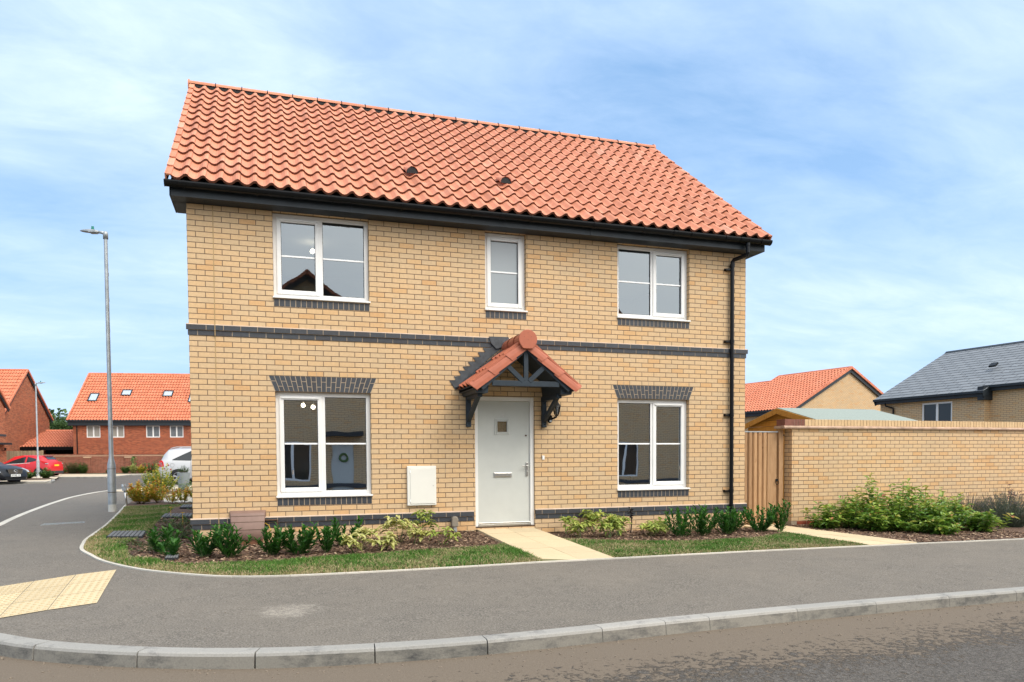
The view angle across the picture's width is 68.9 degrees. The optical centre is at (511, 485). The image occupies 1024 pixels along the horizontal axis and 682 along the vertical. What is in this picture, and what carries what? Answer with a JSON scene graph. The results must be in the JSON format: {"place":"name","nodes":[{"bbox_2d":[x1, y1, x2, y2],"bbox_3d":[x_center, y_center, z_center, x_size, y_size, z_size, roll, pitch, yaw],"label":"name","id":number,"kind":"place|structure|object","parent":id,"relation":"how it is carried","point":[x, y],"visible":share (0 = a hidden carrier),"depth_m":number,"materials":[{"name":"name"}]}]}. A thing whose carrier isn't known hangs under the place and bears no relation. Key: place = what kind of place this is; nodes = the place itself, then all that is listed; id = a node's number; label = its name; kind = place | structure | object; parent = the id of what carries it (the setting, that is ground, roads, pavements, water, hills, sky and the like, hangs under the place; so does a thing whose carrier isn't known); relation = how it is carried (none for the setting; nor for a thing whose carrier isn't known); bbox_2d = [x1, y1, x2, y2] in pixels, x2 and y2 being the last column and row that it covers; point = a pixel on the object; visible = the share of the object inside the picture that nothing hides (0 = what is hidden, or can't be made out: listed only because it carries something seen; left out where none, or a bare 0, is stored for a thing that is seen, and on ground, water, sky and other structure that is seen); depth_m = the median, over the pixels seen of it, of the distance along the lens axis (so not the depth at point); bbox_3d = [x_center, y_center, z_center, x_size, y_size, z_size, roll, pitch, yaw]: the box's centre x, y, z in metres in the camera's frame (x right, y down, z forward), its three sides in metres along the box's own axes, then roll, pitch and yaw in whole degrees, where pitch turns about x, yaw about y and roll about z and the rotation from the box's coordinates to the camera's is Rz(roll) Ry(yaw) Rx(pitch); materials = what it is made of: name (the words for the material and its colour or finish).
{"place":"outdoors","nodes":[
{"label":"outdoors","id":0,"kind":"place"},
{"bbox_2d":[0,476,58,481],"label":"pavement","id":1,"kind":"structure","parent":0,"point":[52,477],"depth_m":40.01,"materials":[{"name":"beige concrete"}]},
{"bbox_2d":[35,381,45,477],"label":"street lamp","id":2,"kind":"object","parent":1,"relation":"on","point":[38,461],"visible":0.97,"depth_m":42.85,"materials":[{"name":"metal"}]},
{"bbox_2d":[49,408,69,427],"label":"tree","id":3,"kind":"object","parent":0,"point":[58,418],"visible":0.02,"depth_m":110.63,"materials":[{"name":"green plant"}]},
{"bbox_2d":[50,416,72,429],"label":"tree","id":4,"kind":"object","parent":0,"point":[62,425],"visible":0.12,"depth_m":106.34,"materials":[{"name":"green plant"}]},
{"bbox_2d":[33,473,158,476],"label":"pavement","id":5,"kind":"structure","parent":0,"point":[81,475],"depth_m":50.78,"materials":[{"name":"beige concrete"}]},
{"bbox_2d":[44,454,163,472],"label":"garden wall","id":6,"kind":"structure","parent":5,"relation":"on","point":[96,463],"depth_m":57.63,"materials":[{"name":"red brick"}]},
{"bbox_2d":[116,485,191,491],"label":"forecourt","id":7,"kind":"structure","parent":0,"point":[166,487],"depth_m":25.39,"materials":[{"name":"grey asphalt"}]},
{"bbox_2d":[177,472,189,490],"bbox_3d":[-10.792,-0.119,24.511,0.406,0.600,0.406,-1,2,-18],"label":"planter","id":8,"kind":"object","parent":7,"relation":"on","point":[185,475],"visible":0.7,"depth_m":24.36,"materials":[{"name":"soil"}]},
{"bbox_2d":[139,463,179,494],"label":"flowering shrub","id":9,"kind":"object","parent":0,"point":[164,480],"visible":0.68,"depth_m":22.05,"materials":[{"name":"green plant"}]},
{"bbox_2d":[104,541,542,575],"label":"grass","id":10,"kind":"structure","parent":0,"point":[503,552],"depth_m":8.64,"materials":[{"name":"green plant"}]},
{"bbox_2d":[0,489,1023,647],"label":"pavement","id":11,"kind":"structure","parent":0,"point":[132,607],"depth_m":7.18,"materials":[{"name":"grey asphalt"}]},
{"bbox_2d":[0,570,115,617],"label":"tactile paving","id":12,"kind":"structure","parent":11,"relation":"on","point":[65,599],"depth_m":6.96,"materials":[{"name":"beige concrete"}]},
{"bbox_2d":[80,226,116,511],"bbox_3d":[-8.971,-2.468,16.173,0.627,6.222,0.174,0,2,-3],"label":"street lamp","id":13,"kind":"object","parent":11,"relation":"on","point":[111,481],"visible":0.98,"depth_m":16.17,"materials":[{"name":"metal"}]},
{"bbox_2d":[79,504,1023,577],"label":"edging","id":14,"kind":"object","parent":11,"relation":"on","point":[81,549],"visible":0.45,"depth_m":8.85,"materials":[{"name":"concrete"}]},
{"bbox_2d":[0,475,1023,681],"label":"road","id":15,"kind":"structure","parent":0,"point":[917,646],"depth_m":5.22,"materials":[{"name":"grey asphalt"}]},
{"bbox_2d":[0,389,11,462],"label":"brick house","id":16,"kind":"structure","parent":15,"relation":"on","point":[4,403],"depth_m":53.37,"materials":[{"name":"brick"}]},
{"bbox_2d":[0,462,28,481],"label":"parked car","id":17,"kind":"object","parent":15,"relation":"on","point":[10,473],"visible":0.98,"depth_m":35.39,"materials":[{"name":"black paint"}]},
{"bbox_2d":[6,450,43,460],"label":"board fence","id":18,"kind":"object","parent":15,"relation":"on","point":[10,454],"visible":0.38,"depth_m":56.95,"materials":[{"name":"brown wood"}]},
{"bbox_2d":[0,369,53,453],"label":"brick house","id":19,"kind":"structure","parent":15,"relation":"on","point":[17,387],"depth_m":61.64,"materials":[{"name":"brick"}]},
{"bbox_2d":[0,479,54,483],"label":"kerb","id":20,"kind":"structure","parent":15,"relation":"on","point":[38,482],"depth_m":36.19,"materials":[{"name":"concrete"}]},
{"bbox_2d":[3,455,63,475],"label":"parked car","id":21,"kind":"object","parent":15,"relation":"on","point":[51,463],"visible":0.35,"depth_m":49.91,"materials":[{"name":"red paint"}]},
{"bbox_2d":[20,430,73,453],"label":"car port","id":22,"kind":"object","parent":15,"relation":"on","point":[55,441],"visible":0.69,"depth_m":62.89,"materials":[{"name":"tile"}]},
{"bbox_2d":[0,488,127,525],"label":"kerb","id":23,"kind":"structure","parent":15,"relation":"on","point":[13,517],"depth_m":16.90,"materials":[{"name":"concrete"}]},
{"bbox_2d":[66,373,190,453],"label":"brick house","id":24,"kind":"structure","parent":15,"relation":"on","point":[151,413],"depth_m":61.56,"materials":[{"name":"tile"}]},
{"bbox_2d":[87,426,99,437],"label":"window","id":25,"kind":"structure","parent":24,"relation":"in","point":[92,431],"depth_m":60.67,"materials":[{"name":"white plastic"}]},
{"bbox_2d":[113,426,123,436],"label":"window","id":26,"kind":"structure","parent":24,"relation":"in","point":[118,431],"depth_m":60.97,"materials":[{"name":"white plastic"}]},
{"bbox_2d":[146,426,159,436],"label":"window","id":27,"kind":"structure","parent":24,"relation":"in","point":[151,431],"depth_m":61.36,"materials":[{"name":"white plastic"}]},
{"bbox_2d":[170,426,182,436],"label":"window","id":28,"kind":"structure","parent":24,"relation":"in","point":[175,431],"depth_m":61.64,"materials":[{"name":"white plastic"}]},
{"bbox_2d":[158,446,191,483],"bbox_3d":[-14.046,-0.935,35.101,4.470,1.782,1.837,-1,2,-12],"label":"parked car","id":29,"kind":"object","parent":15,"relation":"on","point":[175,459],"visible":0.28,"depth_m":34.00,"materials":[{"name":"silver metal"}]},
{"bbox_2d":[0,587,1023,668],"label":"kerb","id":30,"kind":"structure","parent":15,"relation":"on","point":[18,647],"depth_m":5.29,"materials":[{"name":"concrete"}]},
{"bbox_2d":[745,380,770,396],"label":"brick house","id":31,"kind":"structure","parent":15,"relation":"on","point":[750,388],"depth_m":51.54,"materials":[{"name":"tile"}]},
{"bbox_2d":[745,366,882,432],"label":"brick house","id":32,"kind":"structure","parent":15,"relation":"on","point":[849,387],"depth_m":46.24,"materials":[{"name":"tile"}]},
{"bbox_2d":[0,0,1023,417],"label":"sky","id":33,"kind":"structure","parent":0,"point":[878,145],"materials":[{"name":"blue"}]},
{"bbox_2d":[478,527,613,559],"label":"front path","id":34,"kind":"structure","parent":0,"point":[539,543],"depth_m":10.25,"materials":[{"name":"beige concrete"}]},
{"bbox_2d":[92,517,1015,574],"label":"lawn","id":35,"kind":"structure","parent":0,"point":[543,559],"depth_m":9.37,"materials":[{"name":"plant"}]},
{"bbox_2d":[106,530,145,537],"bbox_3d":[-6.015,0.768,11.662,0.518,0.040,1.141,-1,2,-22],"label":"manhole cover","id":36,"kind":"object","parent":35,"relation":"on","point":[130,534],"visible":0.98,"depth_m":11.46,"materials":[{"name":"grey metal"}]},
{"bbox_2d":[83,504,190,562],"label":"grass","id":37,"kind":"structure","parent":35,"relation":"on","point":[135,518],"depth_m":12.66,"materials":[{"name":"green plant"}]},
{"bbox_2d":[127,491,192,505],"bbox_3d":[-9.394,0.325,21.300,2.600,0.086,7.160,-1,2,-18],"label":"planting bed","id":38,"kind":"object","parent":35,"relation":"on","point":[152,502],"visible":0.29,"depth_m":18.55,"materials":[{"name":"brown soil"}]},
{"bbox_2d":[126,480,156,503],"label":"golden shrub","id":39,"kind":"object","parent":38,"relation":"on","point":[144,495],"visible":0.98,"depth_m":18.34,"materials":[{"name":"yellow plant"}]},
{"bbox_2d":[149,477,165,502],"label":"golden shrub","id":40,"kind":"object","parent":38,"relation":"on","point":[160,496],"visible":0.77,"depth_m":18.78,"materials":[{"name":"yellow plant"}]},
{"bbox_2d":[161,489,180,502],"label":"golden shrub","id":41,"kind":"object","parent":38,"relation":"on","point":[173,499],"visible":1,"depth_m":18.52,"materials":[{"name":"yellow plant"}]},
{"bbox_2d":[128,506,500,563],"bbox_3d":[-5.110,0.701,13.079,4.677,0.127,10.888,-2,3,-44],"label":"planting bed","id":42,"kind":"object","parent":35,"relation":"on","point":[175,510],"visible":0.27,"depth_m":10.16,"materials":[{"name":"brown wood"}]},
{"bbox_2d":[117,537,162,545],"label":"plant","id":43,"kind":"object","parent":42,"relation":"on","point":[136,542],"visible":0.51,"depth_m":10.37,"materials":[{"name":"green plant"}]},
{"bbox_2d":[126,517,192,561],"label":"bark chips","id":44,"kind":"object","parent":42,"relation":"on","point":[158,527],"visible":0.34,"depth_m":10.77,"materials":[{"name":"brown wood"}]},
{"bbox_2d":[144,523,181,552],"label":"laurel shrub","id":45,"kind":"object","parent":42,"relation":"on","point":[167,535],"visible":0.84,"depth_m":9.60,"materials":[{"name":"green plant"}]},
{"bbox_2d":[156,537,182,555],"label":"laurel shrub","id":46,"kind":"object","parent":42,"relation":"on","point":[174,546],"visible":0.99,"depth_m":9.17,"materials":[{"name":"green plant"}]},
{"bbox_2d":[161,513,192,518],"bbox_3d":[-6.676,0.606,14.889,0.600,0.040,1.050,-1,2,-18],"label":"manhole cover","id":47,"kind":"object","parent":42,"relation":"on","point":[170,515],"visible":0.85,"depth_m":14.68,"materials":[{"name":"grey metal"}]},
{"bbox_2d":[184,529,222,556],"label":"laurel shrub","id":48,"kind":"object","parent":42,"relation":"on","point":[201,545],"visible":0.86,"depth_m":9.19,"materials":[{"name":"green plant"}]},
{"bbox_2d":[206,522,253,557],"bbox_3d":[-3.510,0.669,9.108,0.599,0.445,0.480,0,2,22],"label":"laurel shrub","id":49,"kind":"object","parent":42,"relation":"on","point":[226,549],"visible":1,"depth_m":9.10,"materials":[{"name":"green plant"}]},
{"bbox_2d":[254,525,286,554],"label":"laurel shrub","id":50,"kind":"object","parent":42,"relation":"on","point":[271,547],"visible":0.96,"depth_m":9.31,"materials":[{"name":"green plant"}]},
{"bbox_2d":[275,521,321,554],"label":"laurel shrub","id":51,"kind":"object","parent":42,"relation":"on","point":[304,542],"visible":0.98,"depth_m":9.33,"materials":[{"name":"green plant"}]},
{"bbox_2d":[312,525,337,552],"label":"laurel shrub","id":52,"kind":"object","parent":42,"relation":"on","point":[327,540],"visible":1,"depth_m":9.55,"materials":[{"name":"green plant"}]},
{"bbox_2d":[329,515,363,545],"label":"laurel shrub","id":53,"kind":"object","parent":42,"relation":"on","point":[337,534],"visible":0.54,"depth_m":10.17,"materials":[{"name":"green plant"}]},
{"bbox_2d":[339,532,369,552],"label":"variegated shrub","id":54,"kind":"object","parent":42,"relation":"on","point":[349,542],"visible":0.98,"depth_m":9.44,"materials":[{"name":"yellow plant"}]},
{"bbox_2d":[352,527,372,548],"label":"variegated shrub","id":55,"kind":"object","parent":42,"relation":"on","point":[361,531],"visible":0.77,"depth_m":9.85,"materials":[{"name":"yellow plant"}]},
{"bbox_2d":[364,528,398,550],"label":"variegated shrub","id":56,"kind":"object","parent":42,"relation":"on","point":[387,538],"visible":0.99,"depth_m":9.71,"materials":[{"name":"yellow plant"}]},
{"bbox_2d":[378,515,417,541],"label":"variegated shrub","id":57,"kind":"object","parent":42,"relation":"on","point":[388,524],"visible":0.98,"depth_m":10.47,"materials":[{"name":"yellow plant"}]},
{"bbox_2d":[408,528,433,543],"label":"variegated shrub","id":58,"kind":"object","parent":42,"relation":"on","point":[417,531],"visible":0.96,"depth_m":10.33,"materials":[{"name":"yellow plant"}]},
{"bbox_2d":[407,509,439,534],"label":"variegated shrub","id":59,"kind":"object","parent":42,"relation":"on","point":[422,514],"visible":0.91,"depth_m":11.05,"materials":[{"name":"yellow plant"}]},
{"bbox_2d":[426,526,461,544],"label":"variegated shrub","id":60,"kind":"object","parent":42,"relation":"on","point":[445,532],"visible":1,"depth_m":10.22,"materials":[{"name":"yellow plant"}]},
{"bbox_2d":[163,79,772,544],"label":"brick house","id":61,"kind":"structure","parent":35,"relation":"on","point":[455,323],"depth_m":11.66,"materials":[{"name":"brick"}]},
{"bbox_2d":[272,213,370,302],"bbox_3d":[-2.770,-3.286,10.854,1.374,1.216,0.175,-1,2,-18],"label":"window","id":62,"kind":"structure","parent":61,"relation":"in","point":[277,219],"depth_m":10.84,"materials":[{"name":"white plastic"}]},
{"bbox_2d":[275,392,372,497],"bbox_3d":[-2.754,-0.592,10.952,1.374,1.524,0.175,-1,2,-18],"label":"window","id":63,"kind":"structure","parent":61,"relation":"in","point":[323,442],"depth_m":10.97,"materials":[{"name":"white plastic"}]},
{"bbox_2d":[478,401,529,524],"bbox_3d":[-0.122,-0.355,11.815,0.860,1.945,0.116,-1,2,-18],"label":"door","id":64,"kind":"structure","parent":61,"relation":"in","point":[503,426],"depth_m":11.83,"materials":[{"name":"metal"}]},
{"bbox_2d":[485,233,527,312],"bbox_3d":[-0.112,-3.334,11.726,0.699,1.216,0.175,-1,2,-18],"label":"window","id":65,"kind":"structure","parent":61,"relation":"in","point":[504,254],"depth_m":11.77,"materials":[{"name":"white plastic"}]},
{"bbox_2d":[617,399,689,490],"bbox_3d":[2.377,-0.684,12.635,1.374,1.524,0.175,-1,2,-18],"label":"window","id":66,"kind":"structure","parent":61,"relation":"in","point":[651,433],"depth_m":12.66,"materials":[{"name":"white plastic"}]},
{"bbox_2d":[617,245,690,321],"bbox_3d":[2.360,-3.378,12.537,1.374,1.216,0.175,-1,2,-18],"label":"window","id":67,"kind":"structure","parent":61,"relation":"in","point":[682,317],"depth_m":12.58,"materials":[{"name":"white plastic"}]},
{"bbox_2d":[547,527,783,540],"bbox_3d":[2.569,0.789,11.872,4.120,0.072,1.640,-1,2,-18],"label":"planting bed","id":68,"kind":"object","parent":35,"relation":"on","point":[636,533],"visible":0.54,"depth_m":11.79,"materials":[{"name":"brown wood"}]},
{"bbox_2d":[565,521,587,537],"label":"variegated shrub","id":69,"kind":"object","parent":68,"relation":"on","point":[577,525],"visible":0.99,"depth_m":11.36,"materials":[{"name":"green plant"}]},
{"bbox_2d":[578,509,602,531],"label":"variegated shrub","id":70,"kind":"object","parent":68,"relation":"on","point":[588,516],"visible":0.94,"depth_m":12.08,"materials":[{"name":"green plant"}]},
{"bbox_2d":[593,509,624,537],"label":"variegated shrub","id":71,"kind":"object","parent":68,"relation":"on","point":[606,525],"visible":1,"depth_m":11.36,"materials":[{"name":"green plant"}]},
{"bbox_2d":[607,514,631,535],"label":"variegated shrub","id":72,"kind":"object","parent":68,"relation":"on","point":[621,522],"visible":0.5,"depth_m":11.65,"materials":[{"name":"green plant"}]},
{"bbox_2d":[635,520,667,535],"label":"variegated shrub","id":73,"kind":"object","parent":68,"relation":"on","point":[662,527],"visible":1,"depth_m":11.61,"materials":[{"name":"yellow plant"}]},
{"bbox_2d":[664,507,701,536],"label":"laurel shrub","id":74,"kind":"object","parent":68,"relation":"on","point":[681,530],"visible":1,"depth_m":11.61,"materials":[{"name":"green plant"}]},
{"bbox_2d":[683,504,720,535],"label":"laurel shrub","id":75,"kind":"object","parent":68,"relation":"on","point":[701,528],"visible":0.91,"depth_m":11.72,"materials":[{"name":"green plant"}]},
{"bbox_2d":[708,509,743,533],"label":"laurel shrub","id":76,"kind":"object","parent":68,"relation":"on","point":[724,525],"visible":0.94,"depth_m":12.04,"materials":[{"name":"green plant"}]},
{"bbox_2d":[726,506,746,529],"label":"laurel shrub","id":77,"kind":"object","parent":68,"relation":"on","point":[741,524],"visible":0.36,"depth_m":12.55,"materials":[{"name":"green plant"}]},
{"bbox_2d":[742,503,782,531],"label":"laurel shrub","id":78,"kind":"object","parent":68,"relation":"on","point":[762,525],"visible":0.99,"depth_m":12.41,"materials":[{"name":"green plant"}]},
{"bbox_2d":[771,499,791,530],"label":"laurel shrub","id":79,"kind":"object","parent":68,"relation":"on","point":[782,519],"visible":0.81,"depth_m":12.62,"materials":[{"name":"green plant"}]},
{"bbox_2d":[744,524,916,544],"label":"gate path","id":80,"kind":"structure","parent":35,"relation":"on","point":[869,540],"depth_m":11.91,"materials":[{"name":"beige concrete"}]},
{"bbox_2d":[745,408,917,509],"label":"garden shed","id":81,"kind":"structure","parent":35,"relation":"on","point":[767,421],"depth_m":16.86,"materials":[{"name":"beige wood"}]},
{"bbox_2d":[774,419,1023,524],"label":"garden wall","id":82,"kind":"structure","parent":35,"relation":"on","point":[828,462],"depth_m":14.52,"materials":[{"name":"brick"}]},
{"bbox_2d":[744,429,782,524],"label":"garden gate","id":83,"kind":"structure","parent":82,"relation":"attached to","point":[763,454],"depth_m":13.77,"materials":[{"name":"wood"}]},
{"bbox_2d":[786,522,1023,541],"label":"planting bed","id":84,"kind":"object","parent":35,"relation":"on","point":[1016,529],"visible":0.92,"depth_m":12.45,"materials":[{"name":"brown wood"}]},
{"bbox_2d":[800,501,850,528],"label":"photinia shrub","id":85,"kind":"object","parent":84,"relation":"on","point":[828,520],"visible":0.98,"depth_m":13.17,"materials":[{"name":"green plant"}]},
{"bbox_2d":[815,497,881,528],"bbox_3d":[6.163,0.493,13.384,0.968,0.583,1.015,-1,2,-26],"label":"photinia shrub","id":86,"kind":"object","parent":84,"relation":"on","point":[852,520],"visible":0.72,"depth_m":13.24,"materials":[{"name":"green plant"}]},
{"bbox_2d":[836,473,911,525],"bbox_3d":[6.569,0.285,13.550,1.283,1.013,1.206,2,3,44],"label":"photinia shrub","id":87,"kind":"object","parent":84,"relation":"on","point":[862,504],"visible":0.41,"depth_m":13.37,"materials":[{"name":"green plant"}]},
{"bbox_2d":[855,502,911,531],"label":"photinia shrub","id":88,"kind":"object","parent":84,"relation":"on","point":[878,523],"visible":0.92,"depth_m":12.76,"materials":[{"name":"green plant"}]},
{"bbox_2d":[874,478,933,523],"bbox_3d":[7.230,0.334,13.801,1.217,0.923,0.964,2,3,42],"label":"photinia shrub","id":89,"kind":"object","parent":84,"relation":"on","point":[907,487],"visible":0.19,"depth_m":13.73,"materials":[{"name":"green plant"}]},
{"bbox_2d":[881,492,956,531],"bbox_3d":[6.948,0.476,12.950,1.225,0.723,1.218,-1,2,-18],"label":"photinia shrub","id":90,"kind":"object","parent":84,"relation":"on","point":[914,526],"visible":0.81,"depth_m":12.79,"materials":[{"name":"green plant"}]},
{"bbox_2d":[921,512,964,534],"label":"photinia shrub","id":91,"kind":"object","parent":84,"relation":"on","point":[941,523],"visible":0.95,"depth_m":12.41,"materials":[{"name":"green plant"}]},
{"bbox_2d":[915,487,973,522],"bbox_3d":[7.840,0.414,13.682,0.977,0.788,1.087,-1,2,-18],"label":"photinia shrub","id":92,"kind":"object","parent":84,"relation":"on","point":[964,506],"visible":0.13,"depth_m":13.53,"materials":[{"name":"green plant"}]},
{"bbox_2d":[913,492,980,528],"bbox_3d":[7.480,0.480,13.030,1.056,0.717,1.024,-1,2,-18],"label":"photinia shrub","id":93,"kind":"object","parent":84,"relation":"on","point":[942,506],"visible":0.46,"depth_m":12.92,"materials":[{"name":"green plant"}]},
{"bbox_2d":[944,492,997,525],"bbox_3d":[8.671,0.450,14.200,1.101,0.667,1.089,-1,2,-18],"label":"shrub","id":94,"kind":"object","parent":84,"relation":"on","point":[976,507],"visible":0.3,"depth_m":14.07,"materials":[{"name":"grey plant"}]},
{"bbox_2d":[956,509,1002,531],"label":"photinia shrub","id":95,"kind":"object","parent":84,"relation":"on","point":[980,523],"visible":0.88,"depth_m":12.96,"materials":[{"name":"green plant"}]},
{"bbox_2d":[960,513,1018,528],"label":"photinia shrub","id":96,"kind":"object","parent":84,"relation":"on","point":[1007,519],"visible":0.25,"depth_m":13.24,"materials":[{"name":"green plant"}]},
{"bbox_2d":[976,488,1023,514],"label":"lavender bush","id":97,"kind":"object","parent":84,"relation":"on","point":[1009,502],"visible":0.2,"depth_m":14.80,"materials":[{"name":"grey plant"}]},
{"bbox_2d":[977,492,1023,526],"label":"lavender bush","id":98,"kind":"object","parent":84,"relation":"on","point":[1017,522],"visible":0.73,"depth_m":13.97,"materials":[{"name":"grey plant"}]},
{"bbox_2d":[563,530,866,556],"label":"grass","id":99,"kind":"structure","parent":0,"point":[631,548],"depth_m":10.57,"materials":[{"name":"green plant"}]},
{"bbox_2d":[873,341,1023,421],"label":"brick house","id":100,"kind":"structure","parent":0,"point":[983,384],"depth_m":31.20,"materials":[{"name":"tile"}]},
{"bbox_2d":[922,401,951,420],"bbox_3d":[17.817,-2.719,31.234,0.050,1.500,1.370,-1,2,-24],"label":"window","id":101,"kind":"structure","parent":100,"relation":"in","point":[936,411],"depth_m":31.20,"materials":[{"name":"white plastic"}]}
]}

